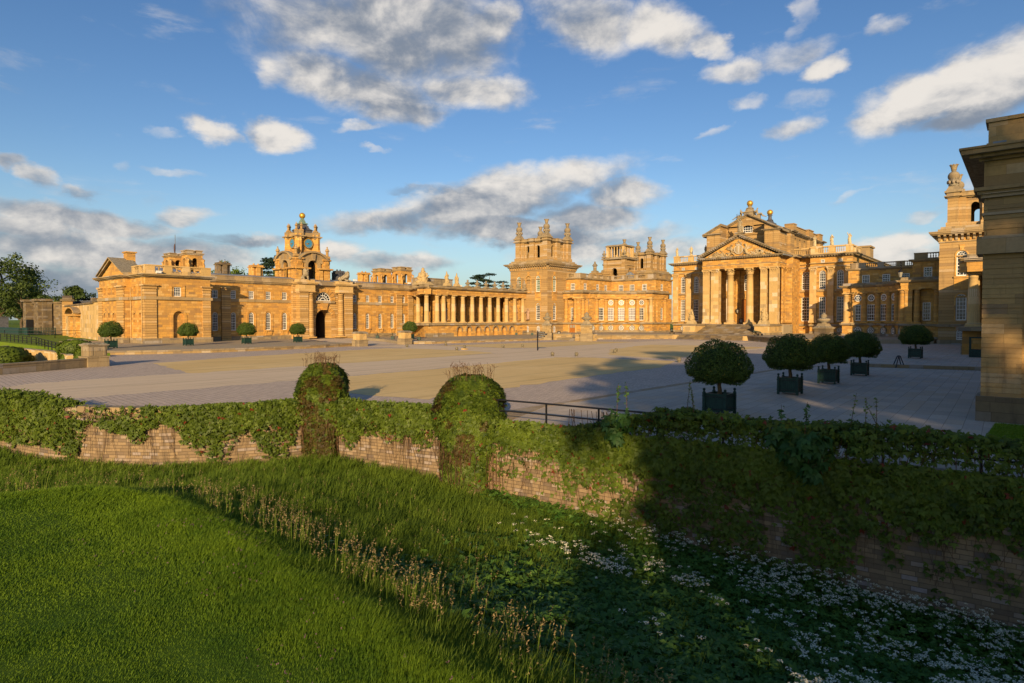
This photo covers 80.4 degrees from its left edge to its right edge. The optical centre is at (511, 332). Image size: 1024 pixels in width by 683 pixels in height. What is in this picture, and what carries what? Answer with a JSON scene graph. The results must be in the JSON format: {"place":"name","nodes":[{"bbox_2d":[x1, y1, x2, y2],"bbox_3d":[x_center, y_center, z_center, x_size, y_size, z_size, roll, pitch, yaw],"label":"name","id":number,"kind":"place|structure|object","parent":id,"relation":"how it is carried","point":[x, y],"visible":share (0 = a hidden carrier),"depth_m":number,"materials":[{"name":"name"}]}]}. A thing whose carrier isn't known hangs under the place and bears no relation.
{"place":"outdoors","nodes":[
{"label":"outdoors","id":0,"kind":"place"},
{"bbox_2d":[0,341,109,355],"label":"sunken bank","id":1,"kind":"structure","parent":0,"point":[10,344],"depth_m":97.87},
{"bbox_2d":[0,320,672,346],"bbox_3d":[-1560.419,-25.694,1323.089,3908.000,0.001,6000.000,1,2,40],"label":"parkland","id":2,"kind":"structure","parent":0,"point":[16,324],"depth_m":128.53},
{"bbox_2d":[0,327,23,334],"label":"fence","id":3,"kind":"object","parent":2,"relation":"on","point":[8,330],"visible":0.82,"depth_m":167.71,"materials":[{"name":"green paint"}]},
{"bbox_2d":[0,280,45,327],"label":"beech tree","id":4,"kind":"object","parent":2,"relation":"on","point":[15,292],"visible":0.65,"depth_m":273.64,"materials":[{"name":"green plant"}]},
{"bbox_2d":[0,334,56,349],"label":"railing","id":5,"kind":"object","parent":2,"relation":"on","point":[31,341],"visible":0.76,"depth_m":99.05,"materials":[{"name":"black metal"}]},
{"bbox_2d":[0,252,58,319],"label":"beech tree","id":6,"kind":"object","parent":2,"relation":"on","point":[27,274],"visible":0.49,"depth_m":324.01,"materials":[{"name":"green plant"}]},
{"bbox_2d":[22,327,55,334],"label":"picket fence","id":7,"kind":"object","parent":2,"relation":"on","point":[24,329],"visible":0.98,"depth_m":152.67,"materials":[{"name":"green paint"}]},
{"bbox_2d":[20,296,98,339],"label":"curtain wall","id":8,"kind":"structure","parent":2,"relation":"on","point":[67,313],"depth_m":151.96,"materials":[{"name":"stone"}]},
{"bbox_2d":[46,285,96,301],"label":"beech tree","id":9,"kind":"object","parent":2,"relation":"on","point":[76,292],"visible":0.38,"depth_m":271.71,"materials":[{"name":"green plant"}]},
{"bbox_2d":[211,260,245,274],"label":"leafy tree","id":10,"kind":"object","parent":2,"relation":"on","point":[236,271],"visible":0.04,"depth_m":164.90,"materials":[{"name":"green plant"}]},
{"bbox_2d":[247,255,275,275],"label":"cedar tree","id":11,"kind":"object","parent":2,"relation":"on","point":[268,264],"visible":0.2,"depth_m":173.06,"materials":[{"name":"green plant"}]},
{"bbox_2d":[0,340,765,398],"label":"gravel drive","id":12,"kind":"structure","parent":2,"relation":"on","point":[111,386],"depth_m":52.18,"materials":[{"name":"gravel"}]},
{"bbox_2d":[608,345,763,358],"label":"gravel panel","id":13,"kind":"structure","parent":12,"relation":"on","point":[666,351],"depth_m":84.47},
{"bbox_2d":[470,273,508,288],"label":"cedar tree","id":14,"kind":"object","parent":2,"relation":"on","point":[480,277],"visible":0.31,"depth_m":203.73,"materials":[{"name":"green plant"}]},
{"bbox_2d":[0,339,980,409],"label":"court setts","id":15,"kind":"structure","parent":2,"relation":"on","point":[120,366],"depth_m":44.55,"materials":[{"name":"stone"}]},
{"bbox_2d":[0,358,86,374],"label":"parapet wall","id":16,"kind":"structure","parent":15,"relation":"on","point":[27,367],"depth_m":52.58,"materials":[{"name":"stone"}]},
{"bbox_2d":[78,342,109,366],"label":"stone pier","id":17,"kind":"structure","parent":15,"relation":"on","point":[95,354],"depth_m":57.33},
{"bbox_2d":[59,339,342,350],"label":"platform","id":18,"kind":"structure","parent":15,"relation":"on","point":[214,344],"depth_m":96.07,"materials":[{"name":"stone"}]},
{"bbox_2d":[97,321,124,348],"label":"potted tree","id":19,"kind":"object","parent":18,"relation":"on","point":[108,329],"visible":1,"depth_m":82.98,"materials":[{"name":"green plant"}]},
{"bbox_2d":[92,251,216,343],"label":"corner pavilion","id":20,"kind":"structure","parent":18,"relation":"on","point":[144,304],"depth_m":102.88,"materials":[{"name":"stone"}]},
{"bbox_2d":[161,252,181,269],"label":"chimney turret","id":21,"kind":"object","parent":20,"relation":"on","point":[172,259],"visible":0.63,"depth_m":124.50,"materials":[{"name":"stone"}]},
{"bbox_2d":[179,249,204,271],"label":"chimney turret","id":22,"kind":"object","parent":20,"relation":"on","point":[191,258],"visible":0.85,"depth_m":124.90,"materials":[{"name":"stone"}]},
{"bbox_2d":[177,322,198,345],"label":"potted tree","id":23,"kind":"object","parent":18,"relation":"on","point":[188,329],"visible":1,"depth_m":91.67,"materials":[{"name":"green plant"}]},
{"bbox_2d":[236,322,256,343],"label":"potted tree","id":24,"kind":"object","parent":18,"relation":"on","point":[245,328],"visible":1,"depth_m":98.26,"materials":[{"name":"green plant"}]},
{"bbox_2d":[289,323,305,341],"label":"potted tree","id":25,"kind":"object","parent":18,"relation":"on","point":[297,328],"visible":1,"depth_m":104.81,"materials":[{"name":"green plant"}]},
{"bbox_2d":[192,261,429,340],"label":"service wing","id":26,"kind":"structure","parent":18,"relation":"on","point":[271,307],"depth_m":125.42,"materials":[{"name":"stone"}]},
{"bbox_2d":[212,312,217,330],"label":"window","id":27,"kind":"structure","parent":26,"relation":"in","point":[214,316],"depth_m":113.65,"materials":[{"name":"white paint"}]},
{"bbox_2d":[272,213,332,280],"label":"clock tower","id":28,"kind":"structure","parent":26,"relation":"on","point":[297,255],"depth_m":133.24,"materials":[{"name":"stone"}]},
{"bbox_2d":[316,292,329,300],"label":"fan window","id":29,"kind":"structure","parent":26,"relation":"in","point":[322,296],"depth_m":130.08,"materials":[{"name":"white paint"}]},
{"bbox_2d":[370,268,393,282],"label":"chimney turret","id":30,"kind":"object","parent":26,"relation":"on","point":[382,274],"visible":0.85,"depth_m":153.24,"materials":[{"name":"stone"}]},
{"bbox_2d":[391,266,413,283],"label":"chimney turret","id":31,"kind":"object","parent":26,"relation":"on","point":[401,272],"visible":0.92,"depth_m":154.36,"materials":[{"name":"stone"}]},
{"bbox_2d":[110,344,351,354],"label":"platform riser","id":32,"kind":"object","parent":15,"relation":"on","point":[171,352],"visible":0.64,"depth_m":82.44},
{"bbox_2d":[107,343,351,352],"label":"platform kerb","id":33,"kind":"structure","parent":32,"relation":"on","point":[225,348],"depth_m":82.62,"materials":[{"name":"stone"}]},
{"bbox_2d":[153,348,490,372],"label":"gravel panel","id":34,"kind":"structure","parent":15,"relation":"on","point":[261,362],"depth_m":67.68,"materials":[{"name":"gravel"}]},
{"bbox_2d":[310,337,393,344],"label":"gate drive","id":35,"kind":"structure","parent":15,"relation":"on","point":[344,340],"depth_m":120.33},
{"bbox_2d":[397,331,412,344],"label":"stone pier","id":36,"kind":"structure","parent":15,"relation":"on","point":[404,338],"depth_m":108.00,"materials":[{"name":"stone"}]},
{"bbox_2d":[367,334,541,343],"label":"platform","id":37,"kind":"structure","parent":15,"relation":"on","point":[384,339],"depth_m":132.91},
{"bbox_2d":[402,321,417,338],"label":"potted tree","id":38,"kind":"object","parent":37,"relation":"on","point":[409,326],"visible":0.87,"depth_m":120.41,"materials":[{"name":"green plant"}]},
{"bbox_2d":[399,277,526,336],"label":"colonnade","id":39,"kind":"object","parent":37,"relation":"on","point":[473,311],"visible":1,"depth_m":146.65,"materials":[{"name":"stone"}]},
{"bbox_2d":[412,268,433,285],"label":"armorial group","id":40,"kind":"object","parent":39,"relation":"on","point":[422,277],"visible":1,"depth_m":135.28,"materials":[{"name":"stone"}]},
{"bbox_2d":[412,339,543,343],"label":"platform riser","id":41,"kind":"object","parent":15,"relation":"on","point":[473,341],"visible":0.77,"depth_m":116.41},
{"bbox_2d":[412,338,543,341],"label":"platform kerb","id":42,"kind":"structure","parent":41,"relation":"on","point":[477,340],"depth_m":117.64,"materials":[{"name":"stone"}]},
{"bbox_2d":[348,357,675,399],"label":"gravel panel","id":43,"kind":"structure","parent":15,"relation":"on","point":[425,384],"depth_m":49.30,"materials":[{"name":"gravel"}]},
{"bbox_2d":[448,341,624,347],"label":"gravel panel","id":44,"kind":"structure","parent":15,"relation":"on","point":[540,344],"depth_m":107.88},
{"bbox_2d":[503,219,582,333],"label":"corner tower","id":45,"kind":"structure","parent":15,"relation":"on","point":[542,265],"depth_m":160.96,"materials":[{"name":"stone"}]},
{"bbox_2d":[580,312,593,340],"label":"urn pier","id":46,"kind":"structure","parent":15,"relation":"on","point":[586,333],"depth_m":124.30,"materials":[{"name":"stone"}]},
{"bbox_2d":[597,335,671,338],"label":"terrace wall","id":47,"kind":"structure","parent":15,"relation":"on","point":[640,337],"depth_m":137.06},
{"bbox_2d":[493,365,838,419],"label":"pavement kerb","id":48,"kind":"structure","parent":15,"relation":"on","point":[511,415],"depth_m":33.32,"materials":[{"name":"stone"}]},
{"bbox_2d":[672,334,747,340],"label":"terrace steps","id":49,"kind":"structure","parent":15,"relation":"on","point":[718,337],"depth_m":132.43,"materials":[{"name":"stone"}]},
{"bbox_2d":[748,337,811,343],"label":"terrace wall","id":50,"kind":"structure","parent":15,"relation":"on","point":[757,339],"depth_m":120.78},
{"bbox_2d":[869,364,980,370],"bbox_3d":[54.282,3.416,42.671,52.328,0.350,2.074,1,2,37],"label":"pavement step","id":51,"kind":"object","parent":15,"relation":"on","point":[928,367],"visible":0.46,"depth_m":55.07,"materials":[{"name":"stone"}]},
{"bbox_2d":[351,331,368,346],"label":"stone pier","id":52,"kind":"structure","parent":0,"point":[359,339],"depth_m":100.40,"materials":[{"name":"stone"}]},
{"bbox_2d":[0,455,1020,682],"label":"lawn bank","id":53,"kind":"structure","parent":0,"point":[180,658],"depth_m":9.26,"materials":[{"name":"plant"}]},
{"bbox_2d":[0,404,302,468],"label":"ditch wall","id":54,"kind":"structure","parent":53,"relation":"on","point":[123,448],"depth_m":28.30,"materials":[{"name":"stone"}]},
{"bbox_2d":[0,386,309,464],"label":"creeper","id":55,"kind":"object","parent":54,"relation":"attached to","point":[41,410],"visible":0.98,"depth_m":28.57,"materials":[{"name":"green plant"}]},
{"bbox_2d":[70,517,472,682],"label":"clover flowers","id":56,"kind":"object","parent":53,"relation":"on","point":[254,580],"visible":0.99,"depth_m":10.38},
{"bbox_2d":[303,381,337,462],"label":"wall pier","id":57,"kind":"structure","parent":53,"relation":"on","point":[322,438],"depth_m":30.31,"materials":[{"name":"stone"}]},
{"bbox_2d":[292,352,349,458],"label":"creeper dome","id":58,"kind":"structure","parent":57,"relation":"attached to","point":[318,402],"depth_m":29.99,"materials":[{"name":"green plant"}]},
{"bbox_2d":[0,455,671,682],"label":"ripe grass stalks","id":59,"kind":"object","parent":53,"relation":"on","point":[342,559],"visible":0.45,"depth_m":13.45,"materials":[{"name":"plant"}]},
{"bbox_2d":[0,454,682,682],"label":"grass heads","id":60,"kind":"object","parent":59,"relation":"attached to","point":[424,596],"depth_m":12.21,"materials":[{"name":"plant"}]},
{"bbox_2d":[334,402,438,480],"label":"ditch wall","id":61,"kind":"structure","parent":53,"relation":"on","point":[372,454],"depth_m":29.04,"materials":[{"name":"stone"}]},
{"bbox_2d":[330,396,438,476],"bbox_3d":[-6.832,5.009,29.546,8.091,3.694,1.732,1,1,21],"label":"creeper","id":62,"kind":"object","parent":61,"relation":"attached to","point":[385,415],"visible":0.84,"depth_m":28.86,"materials":[{"name":"green plant"}]},
{"bbox_2d":[441,393,481,496],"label":"wall pier","id":63,"kind":"structure","parent":53,"relation":"on","point":[467,461],"depth_m":26.23,"materials":[{"name":"stone"}]},
{"bbox_2d":[429,362,506,492],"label":"creeper dome","id":64,"kind":"structure","parent":63,"relation":"attached to","point":[462,426],"depth_m":26.13,"materials":[{"name":"green plant"}]},
{"bbox_2d":[0,445,1023,682],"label":"long grass","id":65,"kind":"structure","parent":53,"relation":"on","point":[473,510],"depth_m":19.77,"materials":[{"name":"plant"}]},
{"bbox_2d":[317,489,1023,682],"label":"ground elder","id":66,"kind":"object","parent":53,"relation":"on","point":[642,650],"visible":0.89,"depth_m":14.87,"materials":[{"name":"green plant"}]},
{"bbox_2d":[484,420,1023,638],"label":"ditch wall","id":67,"kind":"structure","parent":53,"relation":"on","point":[908,577],"depth_m":18.54,"materials":[{"name":"stone"}]},
{"bbox_2d":[486,453,499,489],"bbox_3d":[-0.846,6.109,26.340,0.800,1.800,0.060,1,2,31],"label":"trellis","id":68,"kind":"object","parent":67,"relation":"attached to","point":[492,463],"visible":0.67,"depth_m":26.32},
{"bbox_2d":[600,382,633,450],"bbox_3d":[3.937,3.141,22.864,1.089,2.646,1.512,0,1,-8],"label":"sycamore sapling","id":69,"kind":"object","parent":67,"relation":"on","point":[614,436],"visible":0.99,"depth_m":22.65,"materials":[{"name":"green plant"}]},
{"bbox_2d":[425,406,1023,623],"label":"creeper","id":70,"kind":"object","parent":67,"relation":"attached to","point":[900,491],"visible":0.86,"depth_m":19.67,"materials":[{"name":"green plant"}]},
{"bbox_2d":[652,383,699,431],"bbox_3d":[5.942,2.642,22.015,1.712,1.902,1.303,0,1,10],"label":"creeper mound","id":71,"kind":"object","parent":70,"relation":"on","point":[669,422],"visible":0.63,"depth_m":21.65,"materials":[{"name":"green plant"}]},
{"bbox_2d":[821,393,884,460],"bbox_3d":[10.570,2.862,18.951,1.153,2.014,2.097,0,1,-20],"label":"bramble bush","id":72,"kind":"object","parent":70,"relation":"on","point":[862,451],"visible":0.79,"depth_m":18.38,"materials":[{"name":"green plant"}]},
{"bbox_2d":[497,399,1015,473],"bbox_3d":[6.393,3.489,21.921,21.638,0.998,0.245,1,2,33],"label":"handrail","id":73,"kind":"object","parent":67,"relation":"on","point":[598,419],"visible":0.32,"depth_m":24.57,"materials":[{"name":"black metal"}]},
{"bbox_2d":[763,402,838,486],"bbox_3d":[9.145,3.506,19.309,2.217,2.697,1.345,1,2,40],"label":"sycamore sapling","id":74,"kind":"object","parent":67,"relation":"on","point":[812,453],"visible":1,"depth_m":19.00,"materials":[{"name":"green plant"}]},
{"bbox_2d":[497,510,1023,682],"bbox_3d":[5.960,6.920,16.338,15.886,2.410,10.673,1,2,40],"label":"white umbel flowers","id":75,"kind":"object","parent":53,"relation":"on","point":[947,663],"visible":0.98,"depth_m":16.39,"materials":[{"name":"plant"}]},
{"bbox_2d":[0,0,1023,319],"label":"sky","id":76,"kind":"structure","parent":0,"point":[416,134],"materials":[{"name":"blue"}]},
{"bbox_2d":[542,312,552,339],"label":"urn pier","id":77,"kind":"structure","parent":0,"point":[547,325],"depth_m":131.06,"materials":[{"name":"stone"}]},
{"bbox_2d":[553,332,937,343],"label":"terrace","id":78,"kind":"structure","parent":0,"point":[887,340],"depth_m":138.38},
{"bbox_2d":[562,273,672,332],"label":"quadrant wing","id":79,"kind":"structure","parent":78,"relation":"on","point":[626,303],"depth_m":164.08,"materials":[{"name":"stone"}]},
{"bbox_2d":[589,244,638,278],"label":"lantern tower","id":80,"kind":"structure","parent":79,"relation":"on","point":[617,264],"depth_m":182.53,"materials":[{"name":"stone"}]},
{"bbox_2d":[621,237,671,298],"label":"corner tower","id":81,"kind":"structure","parent":78,"relation":"on","point":[650,261],"depth_m":196.17,"materials":[{"name":"stone"}]},
{"bbox_2d":[682,324,782,334],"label":"portico steps","id":82,"kind":"structure","parent":78,"relation":"on","point":[763,329],"depth_m":143.94,"materials":[{"name":"stone"}]},
{"bbox_2d":[758,306,769,323],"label":"armour trophy","id":83,"kind":"object","parent":82,"relation":"on","point":[764,317],"visible":1,"depth_m":136.35,"materials":[{"name":"stone"}]},
{"bbox_2d":[669,200,891,333],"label":"palace main block","id":84,"kind":"structure","parent":78,"relation":"on","point":[790,278],"depth_m":149.99,"materials":[{"name":"yellow stone"}]},
{"bbox_2d":[742,299,745,323],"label":"door","id":85,"kind":"structure","parent":84,"relation":"in","point":[743,300],"depth_m":154.66,"materials":[{"name":"brown wood"}]},
{"bbox_2d":[802,297,808,320],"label":"window","id":86,"kind":"structure","parent":84,"relation":"in","point":[805,301],"depth_m":150.60,"materials":[{"name":"white paint"}]},
{"bbox_2d":[802,272,809,289],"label":"window","id":87,"kind":"structure","parent":84,"relation":"in","point":[806,276],"depth_m":150.41,"materials":[{"name":"white paint"}]},
{"bbox_2d":[819,297,825,317],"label":"window","id":88,"kind":"structure","parent":84,"relation":"in","point":[822,300],"depth_m":146.28,"materials":[{"name":"white paint"}]},
{"bbox_2d":[819,271,825,288],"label":"window","id":89,"kind":"structure","parent":84,"relation":"in","point":[822,274],"depth_m":146.14,"materials":[{"name":"white paint"}]},
{"bbox_2d":[837,296,843,320],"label":"window","id":90,"kind":"structure","parent":84,"relation":"in","point":[840,299],"depth_m":143.81,"materials":[{"name":"white paint"}]},
{"bbox_2d":[837,270,843,288],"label":"window","id":91,"kind":"structure","parent":84,"relation":"in","point":[840,274],"depth_m":143.67,"materials":[{"name":"white paint"}]},
{"bbox_2d":[839,252,938,338],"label":"quadrant wing","id":92,"kind":"structure","parent":78,"relation":"on","point":[880,299],"depth_m":124.04,"materials":[{"name":"stone"}]},
{"bbox_2d":[867,304,874,320],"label":"window","id":93,"kind":"structure","parent":92,"relation":"in","point":[870,308],"depth_m":128.11,"materials":[{"name":"white paint"}]},
{"bbox_2d":[923,302,930,319],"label":"window","id":94,"kind":"structure","parent":92,"relation":"in","point":[926,305],"depth_m":111.48,"materials":[{"name":"white paint"}]},
{"bbox_2d":[512,366,1023,476],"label":"pavement","id":95,"kind":"structure","parent":0,"point":[937,399],"depth_m":33.02,"materials":[{"name":"stone"}]},
{"bbox_2d":[684,338,753,413],"bbox_3d":[9.885,2.042,28.770,3.037,3.577,3.212,1,2,44],"label":"potted tree","id":96,"kind":"object","parent":95,"relation":"on","point":[718,363],"visible":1,"depth_m":28.03,"materials":[{"name":"green plant"}]},
{"bbox_2d":[762,333,819,395],"bbox_3d":[16.698,1.831,36.303,3.170,3.661,3.357,1,2,39],"label":"potted tree","id":97,"kind":"object","parent":95,"relation":"on","point":[790,352],"visible":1,"depth_m":35.64,"materials":[{"name":"green plant"}]},
{"bbox_2d":[810,333,853,383],"bbox_3d":[22.184,1.761,42.461,2.944,3.525,3.018,1,2,41],"label":"potted tree","id":98,"kind":"object","parent":95,"relation":"on","point":[835,348],"visible":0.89,"depth_m":41.73,"materials":[{"name":"green plant"}]},
{"bbox_2d":[844,330,882,375],"bbox_3d":[27.867,1.588,48.484,3.059,3.600,3.140,1,2,38],"label":"potted tree","id":99,"kind":"object","parent":95,"relation":"on","point":[862,345],"visible":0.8,"depth_m":47.72,"materials":[{"name":"green plant"}]},
{"bbox_2d":[959,113,1023,424],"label":"pavilion","id":100,"kind":"structure","parent":95,"relation":"on","point":[994,166],"depth_m":26.23,"materials":[{"name":"stone"}]},
{"bbox_2d":[846,343,980,366],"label":"pavement","id":101,"kind":"structure","parent":0,"point":[943,354],"depth_m":66.75,"materials":[{"name":"stone"}]},
{"bbox_2d":[812,313,834,339],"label":"urn pier","id":102,"kind":"structure","parent":101,"relation":"on","point":[824,326],"depth_m":96.03,"materials":[{"name":"stone"}]},
{"bbox_2d":[898,324,933,358],"bbox_3d":[43.710,0.904,65.592,3.291,3.661,3.399,1,2,42],"label":"potted tree","id":103,"kind":"object","parent":101,"relation":"on","point":[914,335],"visible":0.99,"depth_m":64.98,"materials":[{"name":"green plant"}]},
{"bbox_2d":[929,164,983,343],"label":"corner tower","id":104,"kind":"structure","parent":101,"relation":"on","point":[957,235],"depth_m":102.20,"materials":[{"name":"stone"}]},
{"bbox_2d":[956,251,966,275],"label":"window","id":105,"kind":"structure","parent":104,"relation":"in","point":[960,252],"depth_m":101.60,"materials":[{"name":"white paint"}]},
{"bbox_2d":[956,294,966,319],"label":"window","id":106,"kind":"structure","parent":104,"relation":"in","point":[961,302],"depth_m":101.50,"materials":[{"name":"white paint"}]},
{"bbox_2d":[956,254,982,354],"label":"colonnade","id":107,"kind":"object","parent":101,"relation":"on","point":[971,266],"visible":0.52,"depth_m":72.20,"materials":[{"name":"stone"}]},
{"bbox_2d":[969,337,981,357],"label":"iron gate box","id":108,"kind":"object","parent":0,"point":[974,352],"visible":0.43,"depth_m":66.91,"materials":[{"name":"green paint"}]},
{"bbox_2d":[988,422,1023,454],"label":"lawn grass","id":109,"kind":"structure","parent":0,"point":[1007,430],"depth_m":23.93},
{"label":"sunken grass","id":110,"kind":"structure","parent":0,"visible":0},
{"bbox_2d":[0,346,35,363],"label":"creeper clump","id":111,"kind":"object","parent":110,"relation":"on","point":[9,354],"visible":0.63,"depth_m":76.21,"materials":[{"name":"green plant"}]},
{"bbox_2d":[24,348,72,360],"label":"retaining wall","id":112,"kind":"structure","parent":110,"relation":"on","point":[42,355],"depth_m":80.97,"materials":[{"name":"stone"}]},
{"bbox_2d":[55,339,91,354],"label":"creeper clump","id":113,"kind":"object","parent":112,"relation":"on","point":[66,346],"visible":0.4,"depth_m":74.50,"materials":[{"name":"green plant"}]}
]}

